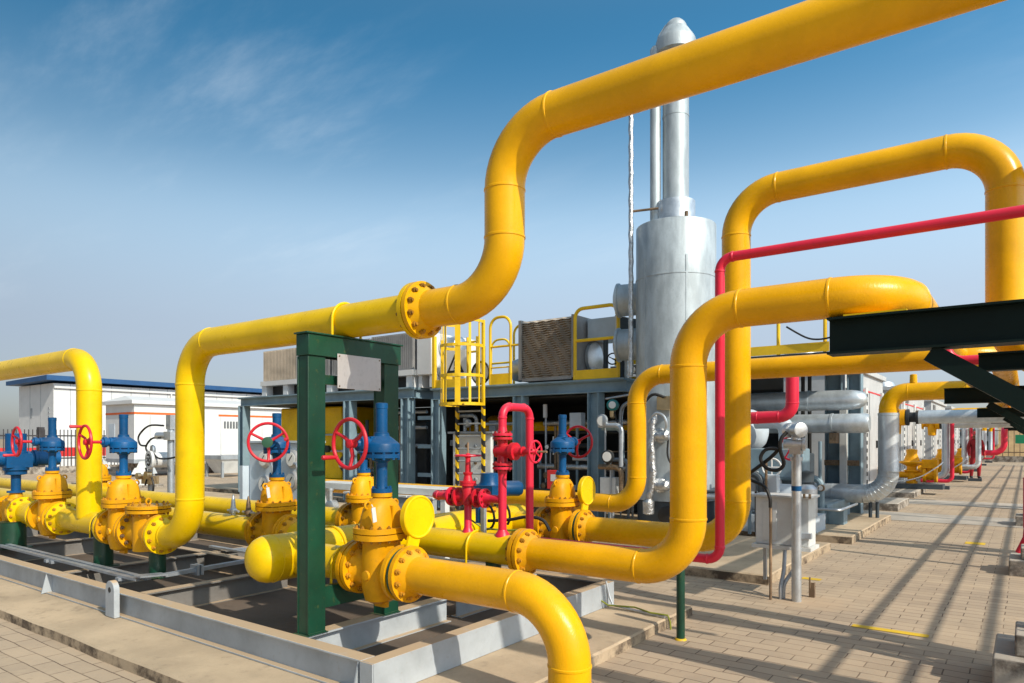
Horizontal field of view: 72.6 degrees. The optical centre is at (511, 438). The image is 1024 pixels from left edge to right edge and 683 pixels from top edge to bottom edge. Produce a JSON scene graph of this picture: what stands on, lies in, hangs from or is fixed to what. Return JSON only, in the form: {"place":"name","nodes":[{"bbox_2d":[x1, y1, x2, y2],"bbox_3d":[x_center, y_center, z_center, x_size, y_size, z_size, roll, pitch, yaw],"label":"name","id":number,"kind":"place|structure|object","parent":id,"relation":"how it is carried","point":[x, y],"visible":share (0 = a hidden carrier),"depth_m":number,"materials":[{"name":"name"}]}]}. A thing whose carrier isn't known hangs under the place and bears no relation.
{"place":"outdoors","nodes":[
{"label":"outdoors","id":0,"kind":"place"},
{"bbox_2d":[0,439,4,447],"bbox_3d":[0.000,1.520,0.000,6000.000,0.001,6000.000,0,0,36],"label":"ground","id":1,"kind":"structure","parent":0,"point":[1,443],"depth_m":224.50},
{"bbox_2d":[960,428,1023,461],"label":"iron fence","id":2,"kind":"object","parent":1,"relation":"on","point":[1008,458],"visible":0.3,"depth_m":44.72,"materials":[{"name":"metal"}]},
{"bbox_2d":[6,375,261,466],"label":"plant building","id":3,"kind":"structure","parent":0,"point":[43,399],"depth_m":36.68,"materials":[{"name":"white metal"}]},
{"bbox_2d":[237,387,432,499],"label":"steel platform","id":4,"kind":"structure","parent":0,"point":[411,400],"depth_m":15.92,"materials":[{"name":"metal"}]},
{"bbox_2d":[260,333,486,395],"bbox_3d":[-3.562,-1.686,17.470,5.500,1.188,2.540,0,0,36],"label":"air cooler","id":5,"kind":"object","parent":4,"relation":"on","point":[279,372],"visible":0.36,"depth_m":17.28,"materials":[{"name":"grey metal"}]},
{"bbox_2d":[417,333,475,388],"bbox_3d":[-1.216,-1.666,15.232,0.895,1.148,1.550,0,0,36],"label":"fan housing","id":6,"kind":"object","parent":4,"relation":"on","point":[424,360],"visible":0.22,"depth_m":14.78,"materials":[{"name":"metal"}]},
{"bbox_2d":[0,462,1023,682],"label":"pavement","id":7,"kind":"structure","parent":0,"point":[952,594],"depth_m":5.82,"materials":[{"name":"brick"}]},
{"bbox_2d":[0,348,102,518],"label":"gas pipe","id":8,"kind":"object","parent":7,"relation":"on","point":[81,364],"visible":0.98,"depth_m":6.87,"materials":[{"name":"metal"}]},
{"bbox_2d":[0,427,166,474],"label":"iron fence","id":9,"kind":"object","parent":7,"relation":"on","point":[67,452],"visible":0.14,"depth_m":30.58,"materials":[{"name":"black metal"}]},
{"bbox_2d":[0,488,261,544],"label":"gas pipe","id":10,"kind":"object","parent":7,"relation":"on","point":[224,525],"visible":0.31,"depth_m":6.56,"materials":[{"name":"metal"}]},
{"bbox_2d":[135,415,174,492],"bbox_3d":[-5.960,0.550,11.856,1.285,1.900,0.340,0,0,36],"label":"instrument post","id":11,"kind":"object","parent":7,"relation":"on","point":[153,458],"visible":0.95,"depth_m":11.73,"materials":[{"name":"metal"}]},
{"bbox_2d":[0,477,350,525],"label":"gas pipe","id":12,"kind":"object","parent":7,"relation":"on","point":[218,504],"visible":0.23,"depth_m":8.53,"materials":[{"name":"metal"}]},
{"bbox_2d":[102,396,284,475],"bbox_3d":[-13.079,-0.110,31.091,2.700,3.220,8.750,0,0,36],"label":"equipment cabin","id":13,"kind":"object","parent":7,"relation":"on","point":[221,427],"visible":0.41,"depth_m":28.25,"materials":[{"name":"white metal"}]},
{"bbox_2d":[205,455,237,477],"bbox_3d":[-11.291,1.075,27.748,1.450,0.850,1.500,0,0,36],"label":"hopper","id":14,"kind":"object","parent":7,"relation":"on","point":[222,464],"visible":0.66,"depth_m":27.21,"materials":[{"name":"white metal"}]},
{"bbox_2d":[239,441,325,499],"bbox_3d":[-3.334,0.765,10.074,1.421,1.470,0.483,0,0,36],"label":"control cabinet","id":15,"kind":"object","parent":7,"relation":"on","point":[253,476],"visible":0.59,"depth_m":10.16,"materials":[{"name":"grey metal"}]},
{"bbox_2d":[0,579,691,682],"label":"concrete pad","id":16,"kind":"object","parent":7,"relation":"on","point":[151,654],"visible":0.21,"depth_m":4.81,"materials":[{"name":"concrete"}]},
{"bbox_2d":[25,536,508,655],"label":"skid floor","id":17,"kind":"structure","parent":16,"relation":"on","point":[277,610],"depth_m":5.84,"materials":[{"name":"metal"}]},
{"bbox_2d":[149,552,172,579],"bbox_3d":[-3.143,1.079,6.179,0.180,0.297,0.180,0,0,36],"label":"pipe pedestal","id":18,"kind":"object","parent":17,"relation":"on","point":[157,563],"visible":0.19,"depth_m":6.12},
{"bbox_2d":[0,526,613,682],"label":"skid frame","id":19,"kind":"object","parent":16,"relation":"on","point":[333,654],"visible":0.69,"depth_m":5.11,"materials":[{"name":"grey paint"}]},
{"bbox_2d":[0,521,32,549],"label":"pipe pedestal","id":20,"kind":"object","parent":19,"relation":"on","point":[15,533],"visible":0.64,"depth_m":7.78,"materials":[{"name":"metal"}]},
{"bbox_2d":[6,497,37,529],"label":"gas pipe","id":21,"kind":"object","parent":20,"relation":"on","point":[17,509],"visible":0.4,"depth_m":7.78,"materials":[{"name":"metal"}]},
{"bbox_2d":[3,417,71,538],"bbox_3d":[-4.989,0.418,7.357,0.411,1.293,0.596,0,0,36],"label":"gate valve","id":22,"kind":"object","parent":21,"relation":"attached to","point":[52,488],"visible":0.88,"depth_m":7.37,"materials":[{"name":"yellow paint"}]},
{"bbox_2d":[0,433,60,521],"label":"actuator valve","id":23,"kind":"object","parent":20,"relation":"on","point":[15,468],"visible":0.66,"depth_m":8.01,"materials":[{"name":"blue paint"}]},
{"bbox_2d":[93,536,119,566],"bbox_3d":[-3.948,1.079,6.737,0.210,0.297,0.210,0,0,36],"label":"pipe pedestal","id":24,"kind":"object","parent":19,"relation":"on","point":[103,554],"visible":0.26,"depth_m":6.67,"materials":[{"name":"metal"}]},
{"bbox_2d":[44,502,107,543],"bbox_3d":[-4.246,0.830,6.957,1.255,0.344,0.344,0,0,36],"label":"gas pipe","id":25,"kind":"object","parent":24,"relation":"on","point":[61,518],"visible":0.62,"depth_m":7.06,"materials":[{"name":"metal"}]},
{"bbox_2d":[69,414,145,553],"bbox_3d":[-3.694,0.418,6.400,0.411,1.293,0.596,0,0,36],"label":"gate valve","id":26,"kind":"object","parent":25,"relation":"attached to","point":[123,490],"visible":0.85,"depth_m":6.40,"materials":[{"name":"yellow paint"}]},
{"bbox_2d":[0,544,246,580],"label":"cable conduit","id":27,"kind":"object","parent":19,"relation":"on","point":[196,569],"visible":0.76,"depth_m":6.46,"materials":[{"name":"metal"}]},
{"bbox_2d":[293,302,402,636],"bbox_3d":[-1.075,0.159,4.666,0.153,2.134,0.825,0,0,36],"label":"steel portal","id":28,"kind":"object","parent":19,"relation":"on","point":[365,364],"visible":0.86,"depth_m":4.40,"materials":[{"name":"green metal"}]},
{"bbox_2d":[143,282,440,553],"bbox_3d":[-1.796,0.025,5.146,3.228,1.953,0.344,0,0,36],"label":"gas pipe","id":29,"kind":"object","parent":28,"relation":"attached to","point":[164,534],"visible":0.82,"depth_m":5.61,"materials":[{"name":"metal"}]},
{"bbox_2d":[115,498,171,553],"bbox_3d":[-3.269,0.763,6.235,0.550,0.478,0.370,0,0,36],"label":"strainer","id":30,"kind":"object","parent":29,"relation":"attached to","point":[134,520],"visible":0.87,"depth_m":6.11,"materials":[{"name":"yellow paint"}]},
{"bbox_2d":[244,504,550,591],"bbox_3d":[-0.690,0.826,5.899,2.332,0.352,3.197,0,0,36],"label":"header pipe","id":31,"kind":"object","parent":28,"relation":"on","point":[270,558],"visible":0.47,"depth_m":5.17,"materials":[{"name":"metal"}]},
{"bbox_2d":[246,413,296,542],"bbox_3d":[-2.075,0.418,6.100,0.540,1.293,0.493,0,0,36],"label":"gate valve","id":32,"kind":"object","parent":31,"relation":"attached to","point":[276,503],"visible":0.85,"depth_m":6.10,"materials":[{"name":"yellow paint"}]},
{"bbox_2d":[337,451,373,525],"bbox_3d":[-1.490,0.596,7.009,0.400,0.938,0.356,0,0,36],"label":"gate valve","id":33,"kind":"object","parent":31,"relation":"attached to","point":[359,495],"visible":0.51,"depth_m":6.92,"materials":[{"name":"yellow paint"}]},
{"bbox_2d":[321,403,406,607],"bbox_3d":[-0.877,0.418,4.364,0.400,1.293,0.520,0,0,36],"label":"gate valve","id":34,"kind":"object","parent":31,"relation":"attached to","point":[379,535],"visible":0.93,"depth_m":4.33,"materials":[{"name":"yellow paint"}]},
{"bbox_2d":[451,443,481,532],"bbox_3d":[-0.343,0.385,5.427,0.212,0.710,0.212,0,0,36],"label":"globe valve","id":35,"kind":"object","parent":31,"relation":"on","point":[466,493],"visible":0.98,"depth_m":5.40,"materials":[{"name":"red paint"}]},
{"bbox_2d":[474,473,522,509],"bbox_3d":[-0.146,0.502,6.720,0.416,0.355,0.433,0,0,36],"label":"actuator valve","id":36,"kind":"object","parent":31,"relation":"on","point":[489,481],"visible":0.51,"depth_m":6.63,"materials":[{"name":"blue paint"}]},
{"bbox_2d":[472,505,550,531],"bbox_3d":[0.003,0.650,5.957,0.724,0.282,0.339,0,0,13],"label":"hose bundle","id":37,"kind":"object","parent":31,"relation":"attached to","point":[494,519],"visible":0.6,"depth_m":5.88,"materials":[{"name":"black rubber"}]},
{"bbox_2d":[535,415,592,539],"bbox_3d":[0.533,0.418,6.684,0.400,1.293,0.539,0,0,36],"label":"gate valve","id":38,"kind":"object","parent":31,"relation":"attached to","point":[562,501],"visible":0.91,"depth_m":6.53,"materials":[{"name":"yellow paint"}]},
{"bbox_2d":[432,205,1023,563],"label":"red pipe","id":39,"kind":"object","parent":31,"relation":"attached to","point":[486,497],"visible":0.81,"depth_m":4.57,"materials":[{"name":"metal"}]},
{"bbox_2d":[492,437,546,465],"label":"globe valve","id":40,"kind":"object","parent":39,"relation":"on","point":[503,451],"visible":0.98,"depth_m":5.14,"materials":[{"name":"red paint"}]},
{"bbox_2d":[475,507,486,532],"bbox_3d":[-0.257,0.760,5.786,0.088,0.480,0.040,0,0,36],"label":"gauge post","id":41,"kind":"object","parent":19,"relation":"on","point":[480,515],"visible":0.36,"depth_m":5.76,"materials":[{"name":"metal"}]},
{"bbox_2d":[325,481,455,558],"bbox_3d":[-1.658,1.040,8.775,2.400,0.920,0.460,0,0,36],"label":"cable trough","id":42,"kind":"object","parent":7,"relation":"on","point":[412,490],"visible":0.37,"depth_m":8.40,"materials":[{"name":"grey metal"}]},
{"bbox_2d":[439,319,484,509],"bbox_3d":[-0.991,-0.435,13.134,0.852,3.630,0.676,0,0,36],"label":"cage ladder","id":43,"kind":"object","parent":7,"relation":"on","point":[444,376],"visible":0.81,"depth_m":13.16,"materials":[{"name":"yellow metal"}]},
{"bbox_2d":[448,431,496,509],"bbox_3d":[-0.773,0.630,13.521,1.120,1.540,0.165,0,0,36],"label":"valve board","id":44,"kind":"object","parent":7,"relation":"on","point":[474,442],"visible":0.49,"depth_m":13.46,"materials":[{"name":"grey metal"}]},
{"bbox_2d":[140,488,830,584],"bbox_3d":[-3.725,1.455,13.574,17.870,0.110,2.800,0,0,36],"label":"concrete pad","id":45,"kind":"object","parent":7,"relation":"on","point":[741,559],"visible":0.18,"depth_m":7.95,"materials":[{"name":"concrete"}]},
{"bbox_2d":[596,414,623,517],"bbox_3d":[1.581,0.504,11.055,0.485,1.791,0.299,0,0,36],"label":"pipe manifold","id":46,"kind":"object","parent":45,"relation":"on","point":[611,484],"visible":0.92,"depth_m":11.02,"materials":[{"name":"silver metal"}]},
{"bbox_2d":[613,17,715,522],"bbox_3d":[2.365,-2.635,11.130,1.710,8.070,1.510,0,0,36],"label":"exhaust stack","id":47,"kind":"object","parent":45,"relation":"on","point":[673,287],"visible":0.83,"depth_m":10.66,"materials":[{"name":"metal"}]},
{"bbox_2d":[605,394,627,432],"bbox_3d":[1.816,-0.422,11.529,0.578,0.671,0.183,0,0,26],"label":"transmitter","id":48,"kind":"object","parent":47,"relation":"hanging from","point":[612,405],"visible":0.79,"depth_m":11.54,"materials":[{"name":"teal metal"}]},
{"bbox_2d":[628,115,633,375],"bbox_3d":[1.893,-3.100,11.096,0.086,4.205,0.079,0,0,-9],"label":"wrapped riser","id":49,"kind":"object","parent":47,"relation":"attached to","point":[631,244],"visible":0.99,"depth_m":11.06,"materials":[{"name":"metal"}]},
{"bbox_2d":[707,462,779,534],"bbox_3d":[3.412,0.858,10.327,1.008,1.084,0.247,0,0,36],"label":"pipe manifold","id":50,"kind":"object","parent":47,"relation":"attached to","point":[771,482],"visible":0.29,"depth_m":10.08,"materials":[{"name":"grey metal"}]},
{"bbox_2d":[388,546,591,682],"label":"gas pipe","id":51,"kind":"object","parent":7,"relation":"on","point":[545,608],"visible":0.98,"depth_m":3.72,"materials":[{"name":"metal"}]},
{"bbox_2d":[386,495,434,595],"bbox_3d":[-0.633,0.672,4.336,0.048,0.635,0.401,0,0,36],"label":"spectacle blind","id":52,"kind":"object","parent":51,"relation":"attached to","point":[417,514],"visible":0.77,"depth_m":4.35,"materials":[{"name":"yellow paint"}]},
{"bbox_2d":[205,483,890,543],"bbox_3d":[-1.363,1.450,16.659,18.000,0.120,3.530,0,0,36],"label":"concrete pad","id":53,"kind":"object","parent":7,"relation":"on","point":[856,527],"visible":0.22,"depth_m":11.44,"materials":[{"name":"concrete"}]},
{"bbox_2d":[281,406,373,495],"bbox_3d":[-4.434,0.300,18.140,3.500,2.200,1.900,0,0,36],"label":"gas engine","id":54,"kind":"object","parent":53,"relation":"on","point":[333,419],"visible":0.33,"depth_m":17.32,"materials":[{"name":"yellow paint"}]},
{"bbox_2d":[339,416,416,483],"bbox_3d":[-3.102,0.440,15.965,2.430,1.919,0.357,0,0,36],"label":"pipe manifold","id":55,"kind":"object","parent":53,"relation":"on","point":[370,464],"visible":0.1,"depth_m":15.90,"materials":[{"name":"metal"}]},
{"bbox_2d":[398,410,430,483],"bbox_3d":[-2.128,0.350,16.466,1.600,2.100,1.650,0,0,36],"label":"steel frame","id":56,"kind":"object","parent":53,"relation":"on","point":[422,432],"visible":0.2,"depth_m":15.80,"materials":[{"name":"metal"}]},
{"bbox_2d":[450,413,512,505],"bbox_3d":[-0.412,0.438,14.193,1.816,1.924,0.604,0,0,36],"label":"pipe manifold","id":57,"kind":"object","parent":53,"relation":"on","point":[493,425],"visible":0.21,"depth_m":14.35,"materials":[{"name":"metal"}]},
{"bbox_2d":[430,377,634,517],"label":"steel platform","id":58,"kind":"structure","parent":53,"relation":"on","point":[587,397],"depth_m":13.64,"materials":[{"name":"metal"}]},
{"bbox_2d":[432,336,508,387],"bbox_3d":[-0.827,-1.578,14.448,1.151,1.086,1.192,0,0,36],"label":"guard rail","id":59,"kind":"object","parent":58,"relation":"on","point":[464,382],"visible":0.56,"depth_m":14.21,"materials":[{"name":"metal"}]},
{"bbox_2d":[446,349,465,376],"bbox_3d":[-1.160,-1.530,14.192,0.580,0.540,0.016,0,0,36],"label":"warning sign","id":60,"kind":"object","parent":59,"relation":"attached to","point":[450,361],"visible":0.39,"depth_m":14.21,"materials":[{"name":"white metal"}]},
{"bbox_2d":[489,315,517,384],"bbox_3d":[0.457,-1.691,13.742,1.204,1.312,1.600,0,0,36],"label":"guard rail","id":61,"kind":"object","parent":58,"relation":"on","point":[502,378],"visible":0.45,"depth_m":13.29,"materials":[{"name":"metal"}]},
{"bbox_2d":[508,314,602,382],"bbox_3d":[0.720,-1.616,13.253,1.720,1.168,1.130,0,0,36],"label":"air cooler","id":62,"kind":"object","parent":58,"relation":"on","point":[545,350],"visible":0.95,"depth_m":12.67,"materials":[{"name":"metal"}]},
{"bbox_2d":[573,303,635,379],"bbox_3d":[2.469,-1.673,12.625,1.840,1.275,2.222,0,0,36],"label":"guard rail","id":63,"kind":"object","parent":58,"relation":"on","point":[596,373],"visible":0.38,"depth_m":12.07,"materials":[{"name":"metal"}]},
{"bbox_2d":[585,315,635,377],"bbox_3d":[2.062,-1.610,12.655,1.130,1.140,1.196,0,0,36],"label":"exhaust duct","id":64,"kind":"object","parent":58,"relation":"on","point":[596,357],"visible":0.57,"depth_m":12.44,"materials":[{"name":"silver metal"}]},
{"bbox_2d":[751,390,867,411],"bbox_3d":[4.870,-0.690,13.189,3.350,0.376,0.376,0,0,36],"label":"silver pipe","id":65,"kind":"object","parent":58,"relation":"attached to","point":[831,400],"visible":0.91,"depth_m":12.56,"materials":[{"name":"metal"}]},
{"bbox_2d":[467,400,636,513],"bbox_3d":[1.142,0.333,13.936,4.466,2.134,2.631,0,0,36],"label":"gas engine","id":66,"kind":"object","parent":53,"relation":"on","point":[545,427],"visible":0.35,"depth_m":13.42,"materials":[{"name":"grey metal"}]},
{"bbox_2d":[534,413,633,517],"bbox_3d":[1.290,0.462,12.726,1.944,1.877,0.478,0,0,36],"label":"pipe manifold","id":67,"kind":"object","parent":53,"relation":"on","point":[577,419],"visible":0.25,"depth_m":12.75,"materials":[{"name":"metal"}]},
{"bbox_2d":[610,313,862,513],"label":"steel platform","id":68,"kind":"structure","parent":53,"relation":"on","point":[843,462],"depth_m":13.08,"materials":[{"name":"grey metal"}]},
{"bbox_2d":[769,413,870,442],"bbox_3d":[4.861,-0.185,12.946,3.225,0.530,0.360,0,0,36],"label":"silver pipe","id":69,"kind":"object","parent":68,"relation":"attached to","point":[833,425],"visible":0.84,"depth_m":12.21,"materials":[{"name":"metal"}]},
{"bbox_2d":[751,410,768,447],"bbox_3d":[3.427,0.450,12.079,1.950,1.900,0.740,0,0,36],"label":"pressure vessel","id":70,"kind":"object","parent":53,"relation":"on","point":[759,437],"visible":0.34,"depth_m":11.39,"materials":[{"name":"silver metal"}]},
{"bbox_2d":[742,420,824,532],"bbox_3d":[4.043,0.498,10.666,1.220,1.804,1.039,0,0,36],"label":"pump set","id":71,"kind":"object","parent":53,"relation":"on","point":[775,462],"visible":0.34,"depth_m":10.59,"materials":[{"name":"grey metal"}]},
{"bbox_2d":[763,441,824,512],"bbox_3d":[4.295,0.721,11.894,1.965,1.358,0.183,0,0,36],"label":"pipe manifold","id":72,"kind":"object","parent":53,"relation":"on","point":[818,481],"visible":0.27,"depth_m":11.36,"materials":[{"name":"metal"}]},
{"bbox_2d":[751,453,857,524],"bbox_3d":[4.690,0.819,12.717,2.822,1.138,1.972,0,0,36],"label":"compressor skid","id":73,"kind":"object","parent":53,"relation":"on","point":[837,511],"visible":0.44,"depth_m":11.41,"materials":[{"name":"grey metal"}]},
{"bbox_2d":[601,581,671,629],"bbox_3d":[1.017,1.349,5.680,0.622,0.303,0.117,0,0,36],"label":"earth conduit","id":74,"kind":"object","parent":7,"relation":"on","point":[636,610],"visible":1,"depth_m":5.72,"materials":[{"name":"metal"}]},
{"bbox_2d":[675,569,686,640],"bbox_3d":[1.258,1.220,5.201,0.088,0.559,0.090,0,0,36],"label":"support post","id":75,"kind":"object","parent":7,"relation":"on","point":[680,606],"visible":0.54,"depth_m":5.17,"materials":[{"name":"metal"}]},
{"bbox_2d":[401,0,1006,338],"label":"gas pipe","id":76,"kind":"object","parent":7,"relation":"on","point":[798,33],"visible":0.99,"depth_m":3.29,"materials":[{"name":"metal"}]},
{"bbox_2d":[751,422,807,601],"bbox_3d":[2.447,0.674,6.532,0.622,1.652,0.233,0,0,36],"label":"instrument post","id":77,"kind":"object","parent":7,"relation":"on","point":[794,445],"visible":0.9,"depth_m":6.40,"materials":[{"name":"metal"}]},
{"bbox_2d":[751,492,819,599],"bbox_3d":[2.588,1.005,6.653,0.552,0.991,0.483,0,0,36],"label":"junction box","id":78,"kind":"object","parent":7,"relation":"on","point":[773,527],"visible":0.81,"depth_m":6.61,"materials":[{"name":"grey metal"}]},
{"bbox_2d":[763,501,776,540],"bbox_3d":[2.467,0.785,6.676,0.130,0.370,0.006,0,0,36],"label":"door panel","id":79,"kind":"structure","parent":78,"relation":"in","point":[765,503],"depth_m":6.68,"materials":[{"name":"grey metal"}]},
{"bbox_2d":[574,133,1023,551],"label":"gas pipe","id":80,"kind":"object","parent":7,"relation":"on","point":[995,166],"visible":0.71,"depth_m":5.24,"materials":[{"name":"metal"}]},
{"bbox_2d":[572,476,595,540],"bbox_3d":[0.667,0.670,6.513,0.048,0.639,0.387,0,0,36],"label":"spectacle blind","id":81,"kind":"object","parent":80,"relation":"attached to","point":[586,490],"visible":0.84,"depth_m":6.51,"materials":[{"name":"yellow paint"}]},
{"bbox_2d":[863,497,908,510],"bbox_3d":[7.884,1.425,15.499,1.450,0.170,1.700,0,0,36],"label":"concrete pad","id":82,"kind":"object","parent":7,"relation":"on","point":[891,504],"visible":0.38,"depth_m":14.71,"materials":[{"name":"concrete"}]},
{"bbox_2d":[618,352,885,484],"bbox_3d":[6.196,-0.415,19.919,7.180,3.630,5.760,0,0,36],"label":"compressor enclosure","id":83,"kind":"object","parent":82,"relation":"on","point":[873,387],"visible":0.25,"depth_m":18.06,"materials":[{"name":"white metal"}]},
{"bbox_2d":[869,393,876,480],"bbox_3d":[9.697,-0.050,18.723,0.028,2.300,1.000,0,0,36],"label":"door","id":84,"kind":"structure","parent":83,"relation":"in","point":[872,397],"depth_m":18.71,"materials":[{"name":"metal"}]},
{"bbox_2d":[887,488,925,497],"bbox_3d":[10.541,1.435,18.883,0.900,0.150,2.500,0,0,36],"label":"concrete pad","id":85,"kind":"object","parent":7,"relation":"on","point":[904,493],"visible":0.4,"depth_m":17.93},
{"bbox_2d":[895,449,944,489],"bbox_3d":[10.811,0.810,19.195,1.863,1.080,0.676,0,0,36],"label":"gas regulator","id":86,"kind":"object","parent":85,"relation":"on","point":[911,461],"visible":0.84,"depth_m":18.89,"materials":[{"name":"yellow paint"}]},
{"bbox_2d":[814,374,1010,517],"bbox_3d":[14.182,0.196,22.580,3.354,2.608,26.225,0,0,36],"label":"jacketed riser","id":87,"kind":"object","parent":7,"relation":"on","point":[882,485],"visible":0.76,"depth_m":12.05,"materials":[{"name":"silver metal"}]},
{"bbox_2d":[899,409,1023,433],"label":"silver pipe","id":88,"kind":"object","parent":87,"relation":"attached to","point":[906,417],"visible":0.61,"depth_m":16.38,"materials":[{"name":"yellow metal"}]},
{"bbox_2d":[921,423,1013,435],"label":"silver pipe","id":89,"kind":"object","parent":87,"relation":"attached to","point":[932,429],"visible":0.35,"depth_m":22.97,"materials":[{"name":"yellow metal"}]},
{"bbox_2d":[827,299,1023,434],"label":"pipe rack","id":90,"kind":"object","parent":7,"relation":"on","point":[937,332],"visible":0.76,"depth_m":3.57,"materials":[{"name":"black metal"}]},
{"bbox_2d":[325,347,1019,512],"bbox_3d":[11.241,0.016,24.947,11.416,1.780,38.516,0,0,36],"label":"gas pipe","id":91,"kind":"object","parent":90,"relation":"on","point":[629,495],"visible":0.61,"depth_m":8.00,"materials":[{"name":"metal"}]},
{"bbox_2d":[751,377,798,423],"bbox_3d":[3.364,-0.557,9.444,0.370,0.726,1.045,0,0,-29],"label":"red pipe","id":92,"kind":"object","parent":91,"relation":"attached to","point":[788,411],"visible":0.84,"depth_m":9.09,"materials":[{"name":"metal"}]},
{"bbox_2d":[505,275,988,583],"bbox_3d":[14.063,0.054,21.929,2.598,1.896,44.012,0,0,36],"label":"gas pipe","id":93,"kind":"object","parent":90,"relation":"on","point":[707,325],"visible":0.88,"depth_m":4.25,"materials":[{"name":"metal"}]},
{"bbox_2d":[981,428,1007,455],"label":"red pipe","id":94,"kind":"object","parent":90,"relation":"attached to","point":[1004,443],"visible":0.82,"depth_m":36.76,"materials":[{"name":"metal"}]},
{"bbox_2d":[924,400,946,458],"bbox_3d":[16.304,-0.365,33.339,7.180,3.530,6.160,0,0,36],"label":"compressor enclosure","id":95,"kind":"object","parent":7,"relation":"on","point":[933,444],"visible":0.19,"depth_m":29.00,"materials":[{"name":"white metal"}]},
{"bbox_2d":[916,407,985,489],"bbox_3d":[13.606,0.297,20.161,3.691,2.406,0.320,0,0,36],"label":"jacketed riser","id":96,"kind":"object","parent":7,"relation":"on","point":[943,473],"visible":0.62,"depth_m":20.62,"materials":[{"name":"silver metal"}]},
{"bbox_2d":[921,423,953,482],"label":"red pipe","id":97,"kind":"object","parent":96,"relation":"attached to","point":[950,478],"visible":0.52,"depth_m":20.48,"materials":[{"name":"metal"}]},
{"bbox_2d":[962,428,968,478],"bbox_3d":[17.721,0.290,25.699,3.657,2.420,0.350,0,0,36],"label":"jacketed riser","id":98,"kind":"object","parent":7,"relation":"on","point":[965,435],"visible":0.12,"depth_m":26.11,"materials":[{"name":"silver metal"}]},
{"bbox_2d":[962,428,981,481],"bbox_3d":[16.996,0.304,24.246,3.095,2.393,0.290,0,0,36],"label":"jacketed riser","id":99,"kind":"object","parent":7,"relation":"on","point":[976,464],"visible":0.59,"depth_m":24.58,"materials":[{"name":"silver metal"}]},
{"bbox_2d":[992,621,1023,682],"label":"concrete footing","id":100,"kind":"object","parent":7,"relation":"on","point":[1008,661],"visible":1,"depth_m":4.08,"materials":[{"name":"concrete"}]},
{"bbox_2d":[1009,544,1023,576],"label":"concrete footing","id":101,"kind":"object","parent":7,"relation":"on","point":[1016,564],"visible":1,"depth_m":7.62,"materials":[{"name":"concrete"}]},
{"bbox_2d":[0,0,1023,438],"label":"sky","id":102,"kind":"structure","parent":0,"point":[171,171],"materials":[{"name":"blue"}]},
{"bbox_2d":[863,510,1022,527],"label":"concrete path","id":103,"kind":"structure","parent":0,"point":[968,520],"depth_m":12.91,"materials":[{"name":"concrete"}]},
{"bbox_2d":[909,499,1022,508],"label":"concrete path","id":104,"kind":"structure","parent":0,"point":[971,504],"depth_m":16.10,"materials":[{"name":"concrete"}]},
{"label":"concrete pad","id":105,"kind":"structure","parent":0,"visible":0},
{"bbox_2d":[883,382,924,481],"bbox_3d":[11.251,-0.365,26.504,7.180,3.530,6.160,0,0,36],"label":"compressor enclosure","id":106,"kind":"object","parent":105,"relation":"on","point":[912,435],"visible":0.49,"depth_m":23.72,"materials":[{"name":"white metal"}]},
{"bbox_2d":[917,449,966,479],"bbox_3d":[15.112,0.890,24.845,1.863,1.080,0.676,0,0,36],"label":"gas regulator","id":107,"kind":"object","parent":105,"relation":"on","point":[958,462],"visible":0.45,"depth_m":24.43,"materials":[{"name":"yellow paint"}]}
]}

